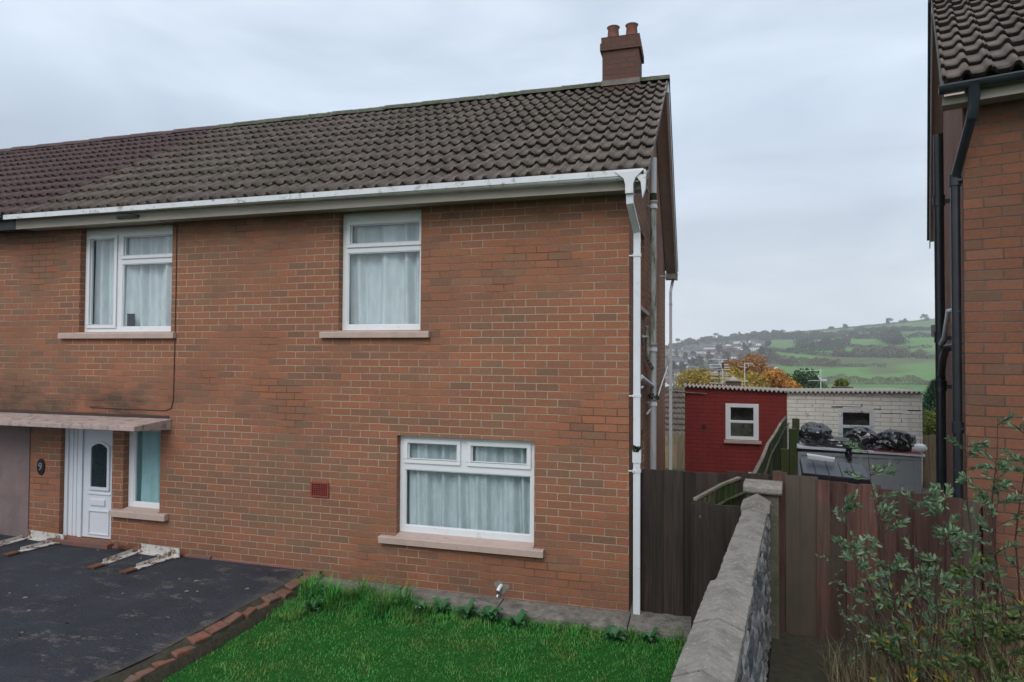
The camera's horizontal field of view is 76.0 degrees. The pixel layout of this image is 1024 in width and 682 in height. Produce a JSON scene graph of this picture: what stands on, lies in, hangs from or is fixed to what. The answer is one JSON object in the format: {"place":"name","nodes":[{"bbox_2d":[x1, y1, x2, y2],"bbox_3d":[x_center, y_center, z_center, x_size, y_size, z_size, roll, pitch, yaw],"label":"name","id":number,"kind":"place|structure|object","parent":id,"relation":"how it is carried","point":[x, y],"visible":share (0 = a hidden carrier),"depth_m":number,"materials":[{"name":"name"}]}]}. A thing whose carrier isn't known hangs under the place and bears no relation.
{"place":"outdoors","nodes":[
{"label":"outdoors","id":0,"kind":"place"},
{"bbox_2d":[0,534,308,681],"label":"driveway","id":1,"kind":"structure","parent":0,"point":[96,638],"depth_m":8.05,"materials":[{"name":"asphalt"}]},
{"bbox_2d":[0,530,63,555],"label":"steel bracket","id":2,"kind":"object","parent":1,"relation":"on","point":[41,536],"visible":1,"depth_m":10.55,"materials":[{"name":"metal"}]},
{"bbox_2d":[115,541,130,550],"bbox_3d":[-6.042,3.187,10.176,0.294,0.104,0.133,0,-1,16],"label":"scrap metal","id":3,"kind":"object","parent":1,"relation":"on","point":[119,546],"visible":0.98,"depth_m":10.17,"materials":[{"name":"metal"}]},
{"bbox_2d":[87,543,179,573],"bbox_3d":[-5.555,3.184,9.607,0.880,0.135,0.859,0,-1,20],"label":"steel bracket","id":4,"kind":"object","parent":1,"relation":"on","point":[162,553],"visible":1,"depth_m":9.85,"materials":[{"name":"metal"}]},
{"bbox_2d":[9,549,268,634],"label":"leaf litter","id":5,"kind":"object","parent":1,"relation":"on","point":[121,593],"visible":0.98,"depth_m":8.36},
{"bbox_2d":[93,574,316,681],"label":"soil verge","id":6,"kind":"structure","parent":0,"point":[216,641],"depth_m":7.06,"materials":[{"name":"soil"}]},
{"bbox_2d":[162,566,686,681],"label":"lawn","id":7,"kind":"structure","parent":0,"point":[465,660],"depth_m":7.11,"materials":[{"name":"plant"}]},
{"bbox_2d":[303,599,322,610],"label":"weed","id":8,"kind":"object","parent":7,"relation":"on","point":[313,606],"visible":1,"depth_m":8.27,"materials":[{"name":"green plant"}]},
{"bbox_2d":[304,587,324,600],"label":"weed","id":9,"kind":"object","parent":7,"relation":"on","point":[309,595],"visible":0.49,"depth_m":8.58,"materials":[{"name":"green plant"}]},
{"bbox_2d":[378,595,397,609],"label":"weed","id":10,"kind":"object","parent":7,"relation":"on","point":[395,601],"visible":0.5,"depth_m":8.28,"materials":[{"name":"green plant"}]},
{"bbox_2d":[409,598,428,612],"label":"weed","id":11,"kind":"object","parent":7,"relation":"on","point":[420,606],"visible":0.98,"depth_m":8.29,"materials":[{"name":"green plant"}]},
{"bbox_2d":[432,596,451,613],"bbox_3d":[-0.887,3.358,8.318,0.246,0.182,0.230,1,-1,-18],"label":"weed","id":12,"kind":"object","parent":7,"relation":"on","point":[440,606],"visible":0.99,"depth_m":8.31,"materials":[{"name":"green plant"}]},
{"bbox_2d":[455,599,478,617],"bbox_3d":[-0.546,3.345,8.164,0.287,0.206,0.311,1,-2,-38],"label":"weed","id":13,"kind":"object","parent":7,"relation":"on","point":[467,610],"visible":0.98,"depth_m":8.15,"materials":[{"name":"green plant"}]},
{"bbox_2d":[476,605,504,621],"bbox_3d":[-0.265,3.347,8.024,0.308,0.198,0.288,0,-1,30],"label":"weed","id":14,"kind":"object","parent":7,"relation":"on","point":[490,613],"visible":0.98,"depth_m":8.02,"materials":[{"name":"green plant"}]},
{"bbox_2d":[508,609,528,627],"bbox_3d":[0.073,3.348,7.875,0.265,0.193,0.227,0,-1,16],"label":"weed","id":15,"kind":"object","parent":7,"relation":"on","point":[517,619],"visible":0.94,"depth_m":7.88,"materials":[{"name":"green plant"}]},
{"bbox_2d":[602,625,627,640],"bbox_3d":[1.175,3.361,7.519,0.306,0.163,0.235,0,-1,27],"label":"weed","id":16,"kind":"object","parent":7,"relation":"on","point":[612,630],"visible":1,"depth_m":7.53,"materials":[{"name":"green plant"}]},
{"bbox_2d":[638,627,660,642],"bbox_3d":[1.561,3.357,7.453,0.252,0.172,0.229,0,-1,16],"label":"weed","id":17,"kind":"object","parent":7,"relation":"on","point":[649,637],"visible":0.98,"depth_m":7.47,"materials":[{"name":"green plant"}]},
{"bbox_2d":[665,620,685,642],"bbox_3d":[1.878,3.320,7.497,0.322,0.272,0.253,0,-1,27],"label":"grass tuft","id":18,"kind":"object","parent":7,"relation":"on","point":[676,633],"visible":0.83,"depth_m":7.50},
{"bbox_2d":[0,0,934,344],"label":"sky","id":19,"kind":"structure","parent":0,"point":[799,127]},
{"bbox_2d":[315,577,690,641],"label":"concrete path","id":20,"kind":"structure","parent":0,"point":[564,615],"depth_m":8.13,"materials":[{"name":"concrete"}]},
{"bbox_2d":[362,318,935,676],"bbox_3d":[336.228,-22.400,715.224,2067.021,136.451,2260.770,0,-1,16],"label":"ground","id":21,"kind":"structure","parent":0,"point":[924,368],"depth_m":581.61,"materials":[{"name":"plant"}]},
{"bbox_2d":[0,125,247,536],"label":"attached house","id":22,"kind":"structure","parent":21,"relation":"on","point":[34,175],"depth_m":11.12,"materials":[{"name":"brick"}]},
{"bbox_2d":[123,571,321,681],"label":"brick edging","id":23,"kind":"object","parent":21,"relation":"on","point":[220,626],"visible":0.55,"depth_m":7.50,"materials":[{"name":"brick"}]},
{"bbox_2d":[0,22,677,614],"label":"brick house","id":24,"kind":"structure","parent":21,"relation":"on","point":[276,398],"depth_m":9.46,"materials":[{"name":"brown brick"}]},
{"bbox_2d":[63,428,112,538],"bbox_3d":[-6.838,2.262,10.663,1.060,1.856,0.090,0,-1,16],"label":"front door","id":25,"kind":"structure","parent":24,"relation":"in","point":[88,452],"depth_m":10.66,"materials":[{"name":"white plastic"}]},
{"bbox_2d":[84,225,172,331],"bbox_3d":[-6.127,-0.988,10.562,1.830,1.678,0.122,0,-1,16],"label":"window","id":26,"kind":"structure","parent":24,"relation":"in","point":[121,257],"depth_m":10.58,"materials":[{"name":"white plastic"}]},
{"bbox_2d":[94,236,172,325],"bbox_3d":[-6.094,-0.952,10.645,1.749,1.610,0.189,0,-1,17],"label":"net curtain","id":27,"kind":"object","parent":24,"relation":"hanging from","point":[148,290],"visible":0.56,"depth_m":10.64,"materials":[{"name":"fabric"}]},
{"bbox_2d":[128,430,160,508],"bbox_3d":[-5.754,1.987,10.393,0.705,1.285,0.100,0,-1,16],"label":"window","id":28,"kind":"structure","parent":24,"relation":"in","point":[133,437],"depth_m":10.42,"materials":[{"name":"white plastic"}]},
{"bbox_2d":[136,431,160,502],"bbox_3d":[-5.725,1.992,10.469,0.682,1.260,0.154,0,-1,16],"label":"net curtain","id":29,"kind":"object","parent":24,"relation":"hanging from","point":[148,465],"visible":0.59,"depth_m":10.47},
{"bbox_2d":[342,210,420,329],"bbox_3d":[-1.824,-0.993,9.316,1.260,1.678,0.122,0,-1,16],"label":"window","id":30,"kind":"structure","parent":24,"relation":"in","point":[350,221],"depth_m":9.32,"materials":[{"name":"white plastic"}]},
{"bbox_2d":[350,223,419,323],"bbox_3d":[-1.790,-0.957,9.419,1.192,1.610,0.156,0,-1,16],"label":"net curtain","id":31,"kind":"object","parent":24,"relation":"hanging from","point":[384,288],"visible":0.72,"depth_m":9.38,"materials":[{"name":"fabric"}]},
{"bbox_2d":[400,435,533,542],"bbox_3d":[-0.613,1.976,8.893,1.945,1.335,0.122,0,-1,16],"label":"window","id":32,"kind":"structure","parent":24,"relation":"in","point":[464,463],"depth_m":8.86,"materials":[{"name":"white plastic"}]},
{"bbox_2d":[407,443,529,533],"bbox_3d":[-0.582,1.981,9.001,1.885,1.290,0.181,0,-1,16],"label":"net curtain","id":33,"kind":"object","parent":24,"relation":"hanging from","point":[500,503],"visible":0.67,"depth_m":8.95,"materials":[{"name":"fabric"}]},
{"bbox_2d":[665,379,672,386],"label":"distant house","id":34,"kind":"structure","parent":21,"relation":"on","point":[666,382],"depth_m":490.77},
{"bbox_2d":[667,369,679,376],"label":"distant house","id":35,"kind":"structure","parent":21,"relation":"on","point":[676,371],"depth_m":579.80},
{"bbox_2d":[665,387,684,435],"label":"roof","id":36,"kind":"structure","parent":21,"relation":"on","point":[678,413],"depth_m":32.47,"materials":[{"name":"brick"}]},
{"bbox_2d":[665,434,684,468],"bbox_3d":[5.888,4.417,24.536,1.800,1.856,0.091,0,-1,16],"label":"wooden fence","id":37,"kind":"object","parent":21,"relation":"on","point":[678,451],"visible":0.14,"depth_m":24.43,"materials":[{"name":"beige wood"}]},
{"bbox_2d":[672,360,678,368],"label":"distant tree","id":38,"kind":"object","parent":21,"relation":"on","point":[674,366],"visible":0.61,"depth_m":582.39,"materials":[{"name":"grey plant"}]},
{"bbox_2d":[673,360,687,364],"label":"distant house","id":39,"kind":"structure","parent":21,"relation":"on","point":[678,361],"depth_m":754.11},
{"bbox_2d":[676,362,685,371],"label":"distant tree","id":40,"kind":"object","parent":21,"relation":"on","point":[681,365],"visible":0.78,"depth_m":596.29,"materials":[{"name":"grey plant"}]},
{"bbox_2d":[687,357,697,365],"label":"distant tree","id":41,"kind":"object","parent":21,"relation":"on","point":[692,361],"visible":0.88,"depth_m":655.95,"materials":[{"name":"grey plant"}]},
{"bbox_2d":[691,501,741,627],"bbox_3d":[2.215,2.619,6.965,0.598,1.812,0.132,0,-1,13],"label":"wooden fence","id":42,"kind":"object","parent":21,"relation":"on","point":[713,527],"visible":0.45,"depth_m":6.96,"materials":[{"name":"brown wood"}]},
{"bbox_2d":[717,344,723,352],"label":"distant tree","id":43,"kind":"object","parent":21,"relation":"on","point":[719,348],"visible":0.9,"depth_m":884.39,"materials":[{"name":"grey plant"}]},
{"bbox_2d":[672,365,769,387],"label":"autumn tree","id":44,"kind":"object","parent":21,"relation":"on","point":[710,376],"visible":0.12,"depth_m":55.11,"materials":[{"name":"yellow plant"}]},
{"bbox_2d":[667,330,781,348],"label":"hedgerow","id":45,"kind":"object","parent":21,"relation":"on","point":[706,340],"visible":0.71,"depth_m":1271.23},
{"bbox_2d":[721,352,730,361],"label":"distant tree","id":46,"kind":"object","parent":21,"relation":"on","point":[726,356],"visible":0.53,"depth_m":670.41,"materials":[{"name":"grey plant"}]},
{"bbox_2d":[665,383,787,480],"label":"outbuilding","id":47,"kind":"structure","parent":21,"relation":"on","point":[730,428],"depth_m":16.90,"materials":[{"name":"red paint"}]},
{"bbox_2d":[725,403,758,439],"bbox_3d":[5.888,2.063,16.778,0.800,0.920,0.100,0,-1,16],"label":"window","id":48,"kind":"structure","parent":47,"relation":"in","point":[755,422],"depth_m":16.73,"materials":[{"name":"white plastic"}]},
{"bbox_2d":[671,478,782,681],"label":"stone garden wall","id":49,"kind":"structure","parent":21,"relation":"on","point":[734,631],"depth_m":4.54,"materials":[{"name":"stone"}]},
{"bbox_2d":[717,354,736,358],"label":"distant house","id":50,"kind":"structure","parent":21,"relation":"on","point":[733,356],"depth_m":762.77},
{"bbox_2d":[710,358,758,383],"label":"autumn tree","id":51,"kind":"object","parent":21,"relation":"on","point":[734,362],"visible":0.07,"depth_m":58.45,"materials":[{"name":"brown plant"}]},
{"bbox_2d":[718,373,758,386],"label":"autumn tree","id":52,"kind":"object","parent":21,"relation":"on","point":[740,378],"visible":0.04,"depth_m":52.05,"materials":[{"name":"yellow plant"}]},
{"bbox_2d":[741,353,768,380],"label":"autumn tree","id":53,"kind":"object","parent":21,"relation":"on","point":[759,362],"visible":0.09,"depth_m":62.53,"materials":[{"name":"brown plant"}]},
{"bbox_2d":[721,347,788,361],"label":"hedgerow","id":54,"kind":"object","parent":21,"relation":"on","point":[731,350],"visible":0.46,"depth_m":775.74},
{"bbox_2d":[749,346,764,350],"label":"distant house","id":55,"kind":"structure","parent":21,"relation":"on","point":[752,348],"depth_m":867.82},
{"bbox_2d":[758,346,766,354],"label":"distant tree","id":56,"kind":"object","parent":21,"relation":"on","point":[761,349],"visible":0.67,"depth_m":688.56,"materials":[{"name":"grey plant"}]},
{"bbox_2d":[752,416,788,474],"bbox_3d":[4.936,2.666,12.302,0.160,1.790,8.973,0,-1,25],"label":"boundary fence","id":57,"kind":"object","parent":21,"relation":"on","point":[768,461],"visible":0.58,"depth_m":12.56,"materials":[{"name":"green wood"}]},
{"bbox_2d":[758,366,802,387],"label":"autumn tree","id":58,"kind":"object","parent":21,"relation":"on","point":[776,378],"visible":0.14,"depth_m":56.01,"materials":[{"name":"orange plant"}]},
{"bbox_2d":[780,448,788,474],"bbox_3d":[5.341,2.845,12.835,0.150,1.460,0.120,0,-1,16],"label":"fence post","id":59,"kind":"object","parent":21,"relation":"on","point":[784,459],"visible":0.45,"depth_m":12.79,"materials":[{"name":"green wood"}]},
{"bbox_2d":[734,330,838,342],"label":"hedgerow","id":60,"kind":"object","parent":21,"relation":"on","point":[797,334],"visible":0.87,"depth_m":1101.59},
{"bbox_2d":[724,375,852,387],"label":"brick house","id":61,"kind":"structure","parent":21,"relation":"on","point":[733,380],"depth_m":35.95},
{"bbox_2d":[709,359,729,384],"bbox_3d":[11.545,2.217,36.523,1.122,2.459,0.496,0,-1,16],"label":"tv aerial","id":62,"kind":"object","parent":61,"relation":"attached to","point":[722,381],"visible":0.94,"depth_m":36.43,"materials":[{"name":"metal"}]},
{"bbox_2d":[809,370,826,387],"bbox_3d":[15.518,2.195,33.752,1.280,1.620,0.060,0,-1,16],"label":"tv aerial","id":63,"kind":"object","parent":61,"relation":"attached to","point":[820,380],"visible":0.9,"depth_m":33.65,"materials":[{"name":"metal"}]},
{"bbox_2d":[762,353,841,366],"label":"hedgerow","id":64,"kind":"object","parent":21,"relation":"on","point":[788,361],"visible":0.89,"depth_m":605.16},
{"bbox_2d":[783,368,827,387],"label":"green tree","id":65,"kind":"object","parent":21,"relation":"on","point":[803,381],"visible":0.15,"depth_m":56.97,"materials":[{"name":"green plant"}]},
{"bbox_2d":[792,342,847,350],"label":"hedgerow","id":66,"kind":"object","parent":21,"relation":"on","point":[812,346],"visible":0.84,"depth_m":723.42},
{"bbox_2d":[791,337,850,346],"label":"hedgerow","id":67,"kind":"object","parent":21,"relation":"on","point":[799,342],"visible":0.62,"depth_m":767.78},
{"bbox_2d":[834,378,848,386],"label":"green tree","id":68,"kind":"object","parent":21,"relation":"on","point":[842,382],"visible":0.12,"depth_m":53.55,"materials":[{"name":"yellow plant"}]},
{"bbox_2d":[759,347,934,358],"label":"hedgerow","id":69,"kind":"object","parent":21,"relation":"on","point":[789,350],"visible":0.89,"depth_m":646.53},
{"bbox_2d":[780,388,924,482],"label":"outbuilding","id":70,"kind":"structure","parent":21,"relation":"on","point":[839,412],"depth_m":16.09,"materials":[{"name":"brick"}]},
{"bbox_2d":[838,409,874,436],"bbox_3d":[8.428,2.150,16.056,0.800,0.970,0.100,0,-1,16],"label":"window","id":71,"kind":"structure","parent":70,"relation":"in","point":[871,426],"depth_m":16.04,"materials":[{"name":"white plastic"}]},
{"bbox_2d":[785,319,930,332],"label":"hedgerow","id":72,"kind":"object","parent":21,"relation":"on","point":[870,324],"visible":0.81,"depth_m":1205.84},
{"bbox_2d":[839,331,880,338],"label":"hedgerow","id":73,"kind":"object","parent":21,"relation":"on","point":[856,335],"visible":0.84,"depth_m":867.39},
{"bbox_2d":[838,363,885,366],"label":"hedgerow","id":74,"kind":"object","parent":21,"relation":"on","point":[863,365],"visible":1,"depth_m":562.30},
{"bbox_2d":[797,373,931,384],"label":"hedgerow","id":75,"kind":"object","parent":21,"relation":"on","point":[896,379],"visible":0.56,"depth_m":457.14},
{"bbox_2d":[831,345,929,356],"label":"hedgerow","id":76,"kind":"object","parent":21,"relation":"on","point":[884,351],"visible":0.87,"depth_m":627.36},
{"bbox_2d":[830,325,930,337],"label":"hedgerow","id":77,"kind":"object","parent":21,"relation":"on","point":[861,329],"visible":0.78,"depth_m":1017.70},
{"bbox_2d":[848,343,931,348],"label":"hedgerow","id":78,"kind":"object","parent":21,"relation":"on","point":[872,345],"visible":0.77,"depth_m":683.61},
{"bbox_2d":[876,328,913,344],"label":"hedgerow","id":79,"kind":"object","parent":21,"relation":"on","point":[892,336],"visible":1,"depth_m":723.36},
{"bbox_2d":[906,331,933,337],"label":"hedgerow","id":80,"kind":"object","parent":21,"relation":"on","point":[917,335],"visible":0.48,"depth_m":793.77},
{"bbox_2d":[922,379,935,434],"bbox_3d":[13.061,2.933,19.883,2.944,3.688,3.002,0,-1,16],"label":"conifer","id":81,"kind":"object","parent":21,"relation":"on","point":[929,398],"visible":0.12,"depth_m":20.05,"materials":[{"name":"green plant"}]},
{"bbox_2d":[931,325,934,336],"bbox_3d":[12.916,2.304,18.247,2.814,5.470,0.313,1,-1,-11],"label":"tv aerial","id":82,"kind":"object","parent":21,"relation":"on","point":[932,330],"visible":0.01,"depth_m":18.10,"materials":[{"name":"metal"}]},
{"bbox_2d":[927,0,1023,669],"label":"brick house","id":83,"kind":"structure","parent":21,"relation":"on","point":[975,153],"depth_m":6.32,"materials":[{"name":"brick"}]},
{"bbox_2d":[629,600,690,619],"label":"passage path","id":84,"kind":"structure","parent":0,"point":[660,615],"depth_m":8.07,"materials":[{"name":"concrete"}]},
{"bbox_2d":[641,469,725,616],"bbox_3d":[2.112,2.564,8.101,1.030,1.933,0.141,0,-1,16],"label":"wooden fence","id":85,"kind":"object","parent":84,"relation":"on","point":[667,496],"visible":0.52,"depth_m":8.10,"materials":[{"name":"brown wood"}]},
{"bbox_2d":[693,472,751,517],"bbox_3d":[2.475,2.530,7.573,0.123,1.820,1.562,-1,-2,41],"label":"wooden fence","id":86,"kind":"object","parent":84,"relation":"on","point":[727,493],"visible":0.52,"depth_m":7.61,"materials":[{"name":"green wood"}]},
{"bbox_2d":[727,471,772,505],"bbox_3d":[2.891,2.509,7.924,0.555,1.843,0.091,0,-1,16],"label":"wooden fence","id":87,"kind":"object","parent":84,"relation":"on","point":[742,475],"visible":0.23,"depth_m":7.92,"materials":[{"name":"brown wood"}]},
{"bbox_2d":[768,631,1018,681],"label":"side garden soil","id":88,"kind":"structure","parent":0,"point":[793,658],"depth_m":6.31,"materials":[{"name":"soil"}]},
{"bbox_2d":[815,554,893,681],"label":"leafy shrub","id":89,"kind":"object","parent":88,"relation":"on","point":[856,635],"visible":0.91,"depth_m":5.22,"materials":[{"name":"green plant"}]},
{"bbox_2d":[773,471,980,664],"bbox_3d":[3.640,2.300,6.639,1.850,1.812,0.141,0,-1,26],"label":"wooden fence","id":90,"kind":"object","parent":88,"relation":"on","point":[810,523],"visible":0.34,"depth_m":6.70,"materials":[{"name":"red wood"}]},
{"bbox_2d":[831,440,973,681],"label":"leafy shrub","id":91,"kind":"object","parent":88,"relation":"on","point":[849,506],"visible":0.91,"depth_m":5.08,"materials":[{"name":"green plant"}]},
{"bbox_2d":[813,571,1023,681],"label":"dry stalks","id":92,"kind":"object","parent":88,"relation":"on","point":[973,672],"visible":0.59,"depth_m":5.59,"materials":[{"name":"brown plant"}]},
{"bbox_2d":[869,592,1023,681],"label":"leafy shrub","id":93,"kind":"object","parent":88,"relation":"on","point":[1011,615],"visible":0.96,"depth_m":4.65,"materials":[{"name":"green plant"}]},
{"bbox_2d":[925,411,1023,681],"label":"leafy shrub","id":94,"kind":"object","parent":88,"relation":"on","point":[984,500],"visible":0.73,"depth_m":5.15,"materials":[{"name":"green plant"}]},
{"bbox_2d":[948,493,1023,681],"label":"leafy shrub","id":95,"kind":"object","parent":88,"relation":"on","point":[978,625],"visible":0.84,"depth_m":4.74,"materials":[{"name":"green plant"}]},
{"bbox_2d":[981,507,996,661],"bbox_3d":[4.511,2.400,6.193,0.100,1.640,0.100,0,-1,26],"label":"fence post","id":96,"kind":"object","parent":88,"relation":"on","point":[986,537],"visible":0.35,"depth_m":6.16,"materials":[{"name":"red wood"}]},
{"bbox_2d":[922,488,928,493],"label":"yard","id":97,"kind":"structure","parent":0,"point":[925,490],"depth_m":15.51,"materials":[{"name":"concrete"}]},
{"bbox_2d":[789,428,796,474],"bbox_3d":[6.123,2.762,14.277,0.150,1.700,0.120,0,-1,16],"label":"fence post","id":98,"kind":"object","parent":97,"relation":"on","point":[792,451],"visible":0.55,"depth_m":14.23,"materials":[{"name":"green wood"}]},
{"bbox_2d":[792,418,799,448],"bbox_3d":[6.743,2.745,15.556,0.150,1.800,0.120,0,-1,16],"label":"fence post","id":99,"kind":"object","parent":97,"relation":"on","point":[796,423],"visible":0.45,"depth_m":15.51,"materials":[{"name":"green wood"}]},
{"bbox_2d":[800,458,870,484],"bbox_3d":[6.231,2.931,12.689,1.150,1.132,0.900,0,-1,20],"label":"storage box","id":100,"kind":"object","parent":97,"relation":"on","point":[825,470],"visible":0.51,"depth_m":12.59,"materials":[{"name":"black plastic"}]},
{"bbox_2d":[807,453,834,461],"bbox_3d":[6.110,2.303,12.966,0.490,0.080,0.145,5,9,26],"label":"white rack","id":101,"kind":"object","parent":100,"relation":"on","point":[820,457],"visible":1,"depth_m":12.92,"materials":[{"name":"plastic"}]},
{"bbox_2d":[797,442,925,493],"bbox_3d":[7.821,3.023,14.998,2.660,1.230,0.860,0,-1,16],"label":"storage cabinet","id":102,"kind":"object","parent":97,"relation":"on","point":[908,475],"visible":0.43,"depth_m":14.49,"materials":[{"name":"metal"}]},
{"bbox_2d":[799,422,832,444],"bbox_3d":[7.023,2.135,15.159,0.690,0.531,0.637,1,-1,-19],"label":"bin bag","id":103,"kind":"object","parent":102,"relation":"on","point":[812,433],"visible":0.95,"depth_m":14.98,"materials":[{"name":"black"}]},
{"bbox_2d":[820,437,857,447],"bbox_3d":[7.397,2.311,14.982,1.229,0.236,0.345,0,-1,16],"label":"bin bag","id":104,"kind":"object","parent":102,"relation":"on","point":[836,442],"visible":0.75,"depth_m":14.86,"materials":[{"name":"black"}]},
{"bbox_2d":[844,448,851,460],"bbox_3d":[7.507,2.527,14.602,0.166,0.280,0.063,0,-1,16],"label":"bag scrap","id":105,"kind":"object","parent":102,"relation":"hanging from","point":[848,454],"visible":1,"depth_m":14.60,"materials":[{"name":"black"}]},
{"bbox_2d":[843,426,878,448],"bbox_3d":[7.964,2.196,14.941,0.753,0.512,0.586,0,-1,16],"label":"bin bag","id":106,"kind":"object","parent":102,"relation":"on","point":[864,437],"visible":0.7,"depth_m":14.76,"materials":[{"name":"black"}]},
{"bbox_2d":[865,429,915,451],"bbox_3d":[8.429,2.222,14.766,1.235,0.496,0.608,0,-1,16],"label":"bin bag","id":107,"kind":"object","parent":102,"relation":"on","point":[895,440],"visible":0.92,"depth_m":14.53,"materials":[{"name":"black"}]},
{"bbox_2d":[872,449,922,454],"bbox_3d":[8.539,2.457,14.548,0.950,0.026,0.350,2,-1,16],"label":"red cloth","id":108,"kind":"object","parent":102,"relation":"on","point":[908,452],"visible":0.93,"depth_m":14.45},
{"bbox_2d":[910,444,926,452],"bbox_3d":[9.052,2.390,14.589,0.351,0.220,0.230,0,-1,16],"label":"white container","id":109,"kind":"object","parent":102,"relation":"on","point":[920,448],"visible":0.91,"depth_m":14.52,"materials":[{"name":"plastic"}]},
{"bbox_2d":[922,408,935,434],"bbox_3d":[11.276,2.750,17.213,2.078,2.156,1.752,0,-1,16],"label":"yellow green shrub","id":110,"kind":"object","parent":97,"relation":"on","point":[930,428],"visible":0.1,"depth_m":17.12,"materials":[{"name":"green plant"}]},
{"bbox_2d":[923,435,935,487],"bbox_3d":[10.912,3.056,15.355,2.305,1.614,0.091,0,-1,29],"label":"wooden fence","id":111,"kind":"object","parent":97,"relation":"on","point":[929,462],"visible":0.09,"depth_m":15.78,"materials":[{"name":"beige wood"}]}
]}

